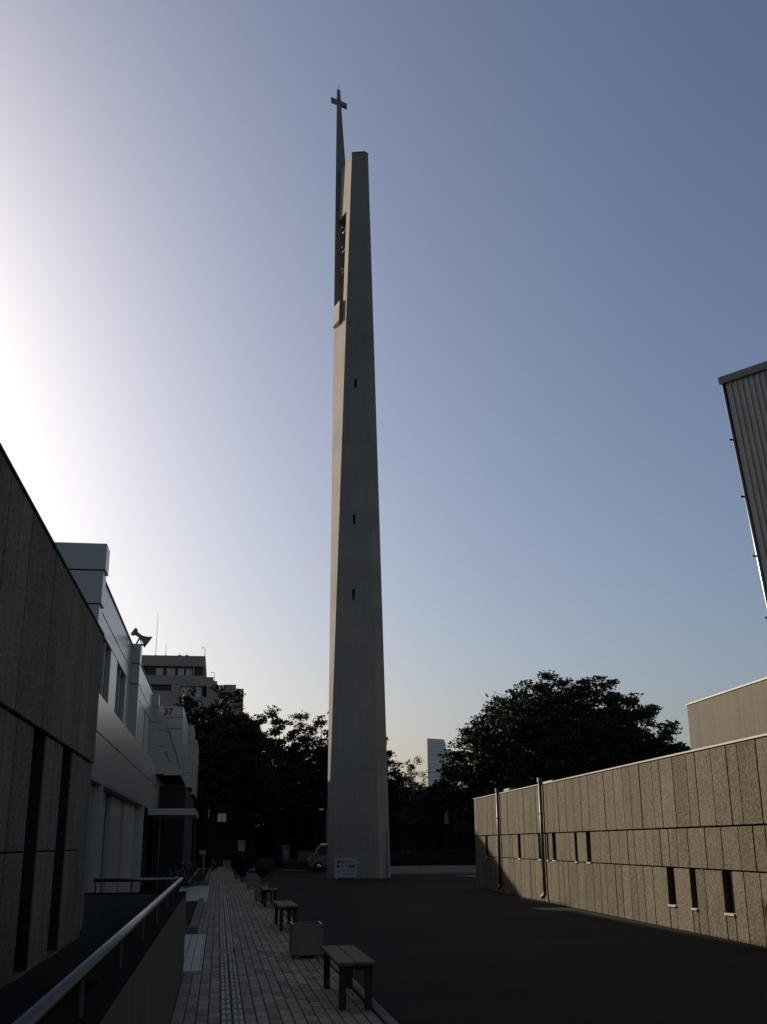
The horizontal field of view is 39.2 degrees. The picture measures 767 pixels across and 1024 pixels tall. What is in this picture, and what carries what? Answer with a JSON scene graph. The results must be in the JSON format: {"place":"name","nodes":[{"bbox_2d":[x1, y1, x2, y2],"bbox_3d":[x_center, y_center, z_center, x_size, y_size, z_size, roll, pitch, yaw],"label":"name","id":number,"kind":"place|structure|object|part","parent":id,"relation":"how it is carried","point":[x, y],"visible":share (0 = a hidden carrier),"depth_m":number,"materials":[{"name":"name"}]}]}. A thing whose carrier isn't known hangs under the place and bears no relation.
{"place":"outdoors","nodes":[
{"label":"outdoors","id":0,"kind":"place"},
{"bbox_2d":[197,795,255,864],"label":"dark house","id":1,"kind":"structure","parent":0,"point":[230,831],"depth_m":96.46,"materials":[{"name":"tile"}]},
{"bbox_2d":[218,813,225,821],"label":"window","id":2,"kind":"structure","parent":1,"relation":"in","point":[221,816],"depth_m":96.65,"materials":[{"name":"white glass"}]},
{"bbox_2d":[170,867,383,1023],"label":"path","id":3,"kind":"structure","parent":0,"point":[253,971],"depth_m":14.58,"materials":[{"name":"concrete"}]},
{"bbox_2d":[183,934,205,975],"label":"pale deck","id":4,"kind":"structure","parent":3,"relation":"on","point":[194,944],"depth_m":17.36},
{"bbox_2d":[209,859,216,870],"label":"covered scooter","id":5,"kind":"object","parent":3,"relation":"on","point":[212,864],"visible":0.98,"depth_m":74.39,"materials":[{"name":"fabric"}]},
{"bbox_2d":[230,851,244,878],"bbox_3d":[-7.707,18.659,57.055,0.854,1.428,0.911,2,-17,-8],"label":"potted shrub","id":6,"kind":"object","parent":3,"relation":"on","point":[236,854],"visible":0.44,"depth_m":56.94,"materials":[{"name":"green plant"}]},
{"bbox_2d":[238,840,244,853],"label":"sign post","id":7,"kind":"object","parent":3,"relation":"on","point":[241,845],"visible":0.78,"depth_m":75.79,"materials":[{"name":"white"}]},
{"bbox_2d":[235,853,253,881],"bbox_3d":[-6.711,17.121,51.876,0.900,1.310,1.072,2,-17,-8],"label":"potted shrub","id":8,"kind":"object","parent":3,"relation":"on","point":[242,870],"visible":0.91,"depth_m":51.66,"materials":[{"name":"green plant"}]},
{"bbox_2d":[246,873,259,887],"bbox_3d":[-5.360,15.152,44.319,0.550,0.612,0.600,2,-17,-8],"label":"planter","id":9,"kind":"object","parent":3,"relation":"on","point":[252,879],"visible":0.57,"depth_m":44.05,"materials":[{"name":"concrete"}]},
{"bbox_2d":[247,868,255,872],"bbox_3d":[-5.369,14.826,44.398,0.531,0.279,0.578,2,-17,-8],"label":"flower cluster","id":10,"kind":"object","parent":9,"relation":"in","point":[252,870],"visible":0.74,"depth_m":44.28,"materials":[{"name":"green plant"}]},
{"bbox_2d":[249,854,258,868],"bbox_3d":[-7.504,19.808,60.444,1.055,1.222,1.060,2,-17,-8],"label":"potted shrub","id":11,"kind":"object","parent":3,"relation":"on","point":[254,860],"visible":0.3,"depth_m":60.34,"materials":[{"name":"green plant"}]},
{"bbox_2d":[254,883,270,900],"bbox_3d":[-3.890,12.213,34.663,0.500,0.532,0.600,2,-17,-8],"label":"planter","id":12,"kind":"object","parent":3,"relation":"on","point":[257,894],"visible":0.64,"depth_m":34.38,"materials":[{"name":"concrete"}]},
{"bbox_2d":[255,865,269,877],"bbox_3d":[-3.926,11.634,34.843,0.518,0.407,0.582,2,-17,-8],"label":"potted shrub","id":13,"kind":"object","parent":12,"relation":"in","point":[264,870],"visible":1,"depth_m":34.74,"materials":[{"name":"green plant"}]},
{"bbox_2d":[260,887,277,906],"bbox_3d":[-3.381,11.332,31.734,0.422,0.485,2.200,2,-17,-8],"label":"bench","id":14,"kind":"object","parent":3,"relation":"on","point":[264,890],"visible":0.88,"depth_m":30.84,"materials":[{"name":"wood"}]},
{"bbox_2d":[269,877,276,908],"bbox_3d":[-3.114,10.720,30.285,0.240,0.860,0.045,2,-17,-8],"label":"stake sign","id":15,"kind":"object","parent":3,"relation":"on","point":[272,882],"visible":0.78,"depth_m":30.34,"materials":[{"name":"metal"}]},
{"bbox_2d":[273,901,298,930],"bbox_3d":[-2.136,8.778,23.458,0.422,0.485,2.300,2,-17,-8],"label":"bench","id":16,"kind":"object","parent":3,"relation":"on","point":[288,906],"visible":0.94,"depth_m":22.66,"materials":[{"name":"wood"}]},
{"bbox_2d":[289,921,322,958],"bbox_3d":[-1.246,6.854,17.271,0.490,0.512,0.620,2,-17,-8],"label":"planter","id":17,"kind":"object","parent":3,"relation":"on","point":[305,938],"visible":1,"depth_m":16.99,"materials":[{"name":"concrete"}]},
{"bbox_2d":[321,945,375,1009],"bbox_3d":[-0.436,5.437,12.639,0.422,0.485,2.100,2,-17,-8],"label":"bench","id":18,"kind":"object","parent":3,"relation":"on","point":[347,960],"visible":1,"depth_m":11.92,"materials":[{"name":"wood"}]},
{"bbox_2d":[327,89,390,878],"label":"bell tower","id":19,"kind":"structure","parent":0,"point":[357,817],"depth_m":61.63,"materials":[{"name":"concrete"}]},
{"bbox_2d":[382,832,386,877],"bbox_3d":[0.021,18.174,57.100,0.025,2.320,0.430,-15,-22,40],"label":"door","id":20,"kind":"structure","parent":19,"relation":"in","point":[384,834],"depth_m":57.13,"materials":[{"name":"grey metal"}]},
{"bbox_2d":[0,863,766,1023],"bbox_3d":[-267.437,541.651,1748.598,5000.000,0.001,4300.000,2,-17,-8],"label":"ground","id":21,"kind":"structure","parent":0,"point":[450,948],"depth_m":17.04,"materials":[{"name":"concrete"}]},
{"bbox_2d":[0,981,98,1023],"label":"ramp floor","id":22,"kind":"structure","parent":21,"relation":"on","point":[17,1000],"depth_m":12.71,"materials":[{"name":"grey concrete"}]},
{"bbox_2d":[0,443,104,988],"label":"panelled concrete building","id":23,"kind":"structure","parent":21,"relation":"on","point":[52,634],"depth_m":16.19,"materials":[{"name":"grey concrete"}]},
{"bbox_2d":[0,735,45,980],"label":"window","id":24,"kind":"structure","parent":23,"relation":"in","point":[29,853],"depth_m":16.10,"materials":[{"name":"black glass"}]},
{"bbox_2d":[36,752,71,957],"bbox_3d":[-5.729,5.842,18.553,0.375,3.440,1.224,2,-17,-8],"label":"window","id":25,"kind":"structure","parent":23,"relation":"in","point":[66,759],"depth_m":19.07,"materials":[{"name":"black glass"}]},
{"bbox_2d":[62,891,186,1023],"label":"ramp parapet","id":26,"kind":"structure","parent":21,"relation":"on","point":[142,985],"depth_m":9.41,"materials":[{"name":"concrete"}]},
{"bbox_2d":[11,877,182,1023],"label":"handrail","id":27,"kind":"object","parent":26,"relation":"on","point":[43,1007],"visible":1,"depth_m":4.11,"materials":[{"name":"metal"}]},
{"bbox_2d":[93,878,178,892],"bbox_3d":[-3.442,5.198,15.003,1.170,0.189,0.048,2,-17,-8],"label":"handrail","id":28,"kind":"object","parent":26,"relation":"on","point":[131,880],"visible":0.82,"depth_m":15.00,"materials":[{"name":"metal"}]},
{"bbox_2d":[55,542,198,929],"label":"white building","id":29,"kind":"structure","parent":21,"relation":"on","point":[143,813],"depth_m":33.90,"materials":[{"name":"white paint"}]},
{"bbox_2d":[96,792,105,892],"bbox_3d":[-7.238,8.410,26.494,0.290,3.060,3.300,2,-17,-8],"label":"door panel","id":30,"kind":"structure","parent":29,"relation":"in","point":[104,794],"depth_m":27.80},
{"bbox_2d":[99,642,106,696],"bbox_3d":[-6.993,3.924,26.744,0.150,1.380,2.277,2,-17,-8],"label":"window","id":31,"kind":"structure","parent":29,"relation":"in","point":[103,661],"depth_m":26.83,"materials":[{"name":"grey glass"}]},
{"bbox_2d":[101,795,121,892],"bbox_3d":[-7.932,9.812,31.032,0.290,3.060,3.300,2,-17,-8],"label":"door panel","id":32,"kind":"structure","parent":29,"relation":"in","point":[113,806],"depth_m":30.36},
{"bbox_2d":[114,662,121,717],"bbox_3d":[-7.622,5.194,30.856,0.150,1.380,2.777,2,-17,-8],"label":"window","id":33,"kind":"structure","parent":29,"relation":"in","point":[118,679],"depth_m":30.91,"materials":[{"name":"grey glass"}]},
{"bbox_2d":[116,801,134,891],"bbox_3d":[-8.647,11.256,35.712,0.290,3.060,4.600,2,-17,-8],"label":"door panel","id":34,"kind":"structure","parent":29,"relation":"in","point":[127,810],"depth_m":35.05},
{"bbox_2d":[131,628,152,646],"bbox_3d":[-7.843,4.087,34.916,0.711,0.642,0.456,2,-17,-8],"label":"horn loudspeaker","id":35,"kind":"object","parent":29,"relation":"attached to","point":[145,640],"visible":0.97,"depth_m":34.80,"materials":[{"name":"grey paint"}]},
{"bbox_2d":[141,655,243,736],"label":"apartment block","id":36,"kind":"structure","parent":21,"relation":"on","point":[170,677],"depth_m":108.23,"materials":[{"name":"grey concrete"}]},
{"bbox_2d":[145,667,153,674],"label":"window","id":37,"kind":"structure","parent":36,"relation":"in","point":[149,671],"depth_m":108.37,"materials":[{"name":"grey glass"}]},
{"bbox_2d":[155,668,162,674],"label":"window","id":38,"kind":"structure","parent":36,"relation":"in","point":[158,671],"depth_m":108.50,"materials":[{"name":"grey glass"}]},
{"bbox_2d":[166,668,174,674],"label":"window","id":39,"kind":"structure","parent":36,"relation":"in","point":[170,671],"depth_m":108.68,"materials":[{"name":"grey glass"}]},
{"bbox_2d":[177,668,183,675],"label":"window","id":40,"kind":"structure","parent":36,"relation":"in","point":[180,670],"depth_m":108.82,"materials":[{"name":"grey glass"}]},
{"bbox_2d":[180,686,186,696],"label":"window","id":41,"kind":"structure","parent":36,"relation":"in","point":[181,688],"depth_m":108.05,"materials":[{"name":"grey glass"}]},
{"bbox_2d":[185,668,191,675],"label":"window","id":42,"kind":"structure","parent":36,"relation":"in","point":[188,671],"depth_m":108.91,"materials":[{"name":"grey glass"}]},
{"bbox_2d":[194,669,201,675],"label":"window","id":43,"kind":"structure","parent":36,"relation":"in","point":[198,672],"depth_m":109.06,"materials":[{"name":"grey glass"}]},
{"bbox_2d":[195,687,200,696],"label":"window","id":44,"kind":"structure","parent":36,"relation":"in","point":[198,694],"depth_m":108.23,"materials":[{"name":"grey glass"}]},
{"bbox_2d":[179,886,209,902],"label":"pale deck","id":45,"kind":"structure","parent":21,"relation":"on","point":[195,893],"depth_m":39.87,"materials":[{"name":"grey concrete"}]},
{"bbox_2d":[155,861,193,887],"bbox_3d":[-8.605,14.946,44.416,1.774,1.049,0.562,12,-21,-35],"label":"bicycle","id":46,"kind":"object","parent":45,"relation":"on","point":[186,866],"visible":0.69,"depth_m":44.59,"materials":[{"name":"metal"}]},
{"bbox_2d":[159,860,200,886],"bbox_3d":[-8.668,15.419,45.952,1.774,1.049,0.562,3,-17,-11],"label":"bicycle","id":47,"kind":"object","parent":45,"relation":"on","point":[194,865],"visible":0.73,"depth_m":45.95,"materials":[{"name":"metal"}]},
{"bbox_2d":[185,898,204,934],"bbox_3d":[-5.022,10.070,27.008,0.900,0.200,12.000,2,-17,-8],"label":"raised bed","id":48,"kind":"object","parent":21,"relation":"on","point":[194,909],"visible":0.35,"depth_m":25.59,"materials":[{"name":"grey concrete"}]},
{"bbox_2d":[186,867,211,885],"bbox_3d":[-10.479,20.925,62.168,0.900,0.200,31.200,2,-17,-8],"label":"raised bed","id":49,"kind":"object","parent":21,"relation":"on","point":[205,875],"visible":0.64,"depth_m":54.38,"materials":[{"name":"grey concrete"}]},
{"bbox_2d":[199,850,205,872],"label":"sign post","id":50,"kind":"object","parent":21,"relation":"on","point":[202,852],"depth_m":66.29,"materials":[{"name":"grey metal"}]},
{"bbox_2d":[223,861,230,866],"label":"white box","id":51,"kind":"object","parent":21,"relation":"on","point":[226,863],"visible":0.81,"depth_m":87.39,"materials":[{"name":"white"}]},
{"bbox_2d":[174,684,283,867],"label":"broad tree","id":52,"kind":"object","parent":21,"relation":"on","point":[230,763],"visible":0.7,"depth_m":85.08,"materials":[{"name":"green plant"}]},
{"bbox_2d":[227,705,327,865],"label":"broad tree","id":53,"kind":"object","parent":21,"relation":"on","point":[291,766],"visible":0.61,"depth_m":90.56,"materials":[{"name":"green plant"}]},
{"bbox_2d":[256,859,307,863],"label":"planting bed","id":54,"kind":"object","parent":21,"relation":"on","point":[262,861],"visible":0.04,"depth_m":102.40,"materials":[{"name":"soil"}]},
{"bbox_2d":[283,845,288,858],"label":"standing sign","id":55,"kind":"object","parent":54,"relation":"on","point":[285,851],"visible":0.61,"depth_m":103.86,"materials":[{"name":"white"}]},
{"bbox_2d":[297,851,312,863],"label":"notice board","id":56,"kind":"object","parent":21,"relation":"on","point":[303,856],"visible":0.81,"depth_m":101.46,"materials":[{"name":"black"}]},
{"bbox_2d":[283,711,328,839],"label":"broad tree","id":57,"kind":"object","parent":21,"relation":"on","point":[322,803],"visible":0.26,"depth_m":91.98,"materials":[{"name":"green plant"}]},
{"bbox_2d":[307,843,326,871],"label":"parked van","id":58,"kind":"object","parent":21,"relation":"on","point":[317,860],"visible":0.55,"depth_m":70.69,"materials":[{"name":"paint"}]},
{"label":"side window","id":59,"kind":"part","parent":58,"relation":"part of","materials":[{"name":"black glass"}]},
{"bbox_2d":[319,809,326,870],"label":"street lamp","id":60,"kind":"object","parent":21,"relation":"on","point":[326,832],"visible":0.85,"depth_m":73.11,"materials":[{"name":"black metal"}]},
{"bbox_2d":[269,899,398,1023],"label":"kerb","id":61,"kind":"structure","parent":21,"relation":"on","point":[381,1013],"depth_m":12.09,"materials":[{"name":"concrete"}]},
{"bbox_2d":[334,858,356,878],"bbox_3d":[-1.949,18.423,55.640,1.200,1.030,0.470,3,-17,-10],"label":"notice board","id":62,"kind":"object","parent":21,"relation":"on","point":[345,867],"visible":1,"depth_m":55.63,"materials":[{"name":"white"}]},
{"bbox_2d":[386,737,407,823],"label":"broad tree","id":63,"kind":"object","parent":21,"relation":"on","point":[395,800],"visible":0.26,"depth_m":89.44,"materials":[{"name":"green plant"}]},
{"bbox_2d":[389,772,421,840],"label":"evergreen tree","id":64,"kind":"object","parent":21,"relation":"on","point":[408,791],"visible":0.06,"depth_m":97.34,"materials":[{"name":"green plant"}]},
{"bbox_2d":[390,850,429,865],"bbox_3d":[1.272,20.948,64.484,3.002,1.362,0.960,2,-17,-8],"label":"hedge","id":65,"kind":"object","parent":21,"relation":"on","point":[408,858],"visible":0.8,"depth_m":64.28,"materials":[{"name":"green plant"}]},
{"bbox_2d":[402,757,428,800],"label":"conical shrub tree","id":66,"kind":"object","parent":21,"relation":"on","point":[410,769],"visible":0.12,"depth_m":102.35,"materials":[{"name":"green plant"}]},
{"bbox_2d":[389,777,475,865],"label":"rock grotto","id":67,"kind":"object","parent":21,"relation":"on","point":[420,826],"visible":0.48,"depth_m":83.50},
{"bbox_2d":[444,810,448,823],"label":"statue","id":68,"kind":"object","parent":67,"relation":"on","point":[446,818],"visible":1,"depth_m":83.09,"materials":[{"name":"white stone"}]},
{"bbox_2d":[427,738,457,785],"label":"building","id":69,"kind":"structure","parent":21,"relation":"on","point":[435,747],"depth_m":599.38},
{"bbox_2d":[431,670,690,834],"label":"broad tree","id":70,"kind":"object","parent":21,"relation":"on","point":[551,733],"visible":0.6,"depth_m":83.36,"materials":[{"name":"green plant"}]},
{"bbox_2d":[473,733,766,947],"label":"panelled annex","id":71,"kind":"object","parent":21,"relation":"on","point":[677,841],"visible":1,"depth_m":24.02,"materials":[{"name":"beige concrete"}]},
{"bbox_2d":[668,868,676,906],"bbox_3d":[6.104,7.895,22.662,0.163,0.775,0.420,1,-17,-6],"label":"window","id":72,"kind":"structure","parent":71,"relation":"in","point":[673,878],"depth_m":22.75,"materials":[{"name":"black glass"}]},
{"bbox_2d":[691,869,698,910],"bbox_3d":[6.231,7.531,21.484,0.163,0.775,0.300,1,-17,-6],"label":"window","id":73,"kind":"structure","parent":71,"relation":"in","point":[696,909],"depth_m":21.53,"materials":[{"name":"black glass"}]},
{"bbox_2d":[724,871,735,916],"bbox_3d":[6.405,7.028,19.853,0.163,0.775,0.430,1,-17,-6],"label":"window","id":74,"kind":"structure","parent":71,"relation":"in","point":[733,913],"depth_m":19.94,"materials":[{"name":"black glass"}]},
{"bbox_2d":[686,677,766,749],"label":"concrete block building","id":75,"kind":"structure","parent":21,"relation":"on","point":[736,713],"depth_m":29.43,"materials":[{"name":"concrete"}]},
{"bbox_2d":[0,0,766,786],"label":"sky","id":76,"kind":"structure","parent":0,"point":[568,198],"materials":[{"name":"blue"}]},
{"bbox_2d":[390,865,475,874],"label":"wall","id":77,"kind":"structure","parent":0,"point":[431,870],"depth_m":63.79,"materials":[{"name":"concrete"}]},
{"bbox_2d":[718,361,766,618],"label":"metal clad hall","id":78,"kind":"structure","parent":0,"point":[745,393],"depth_m":41.63,"materials":[{"name":"silver metal"}]}
]}

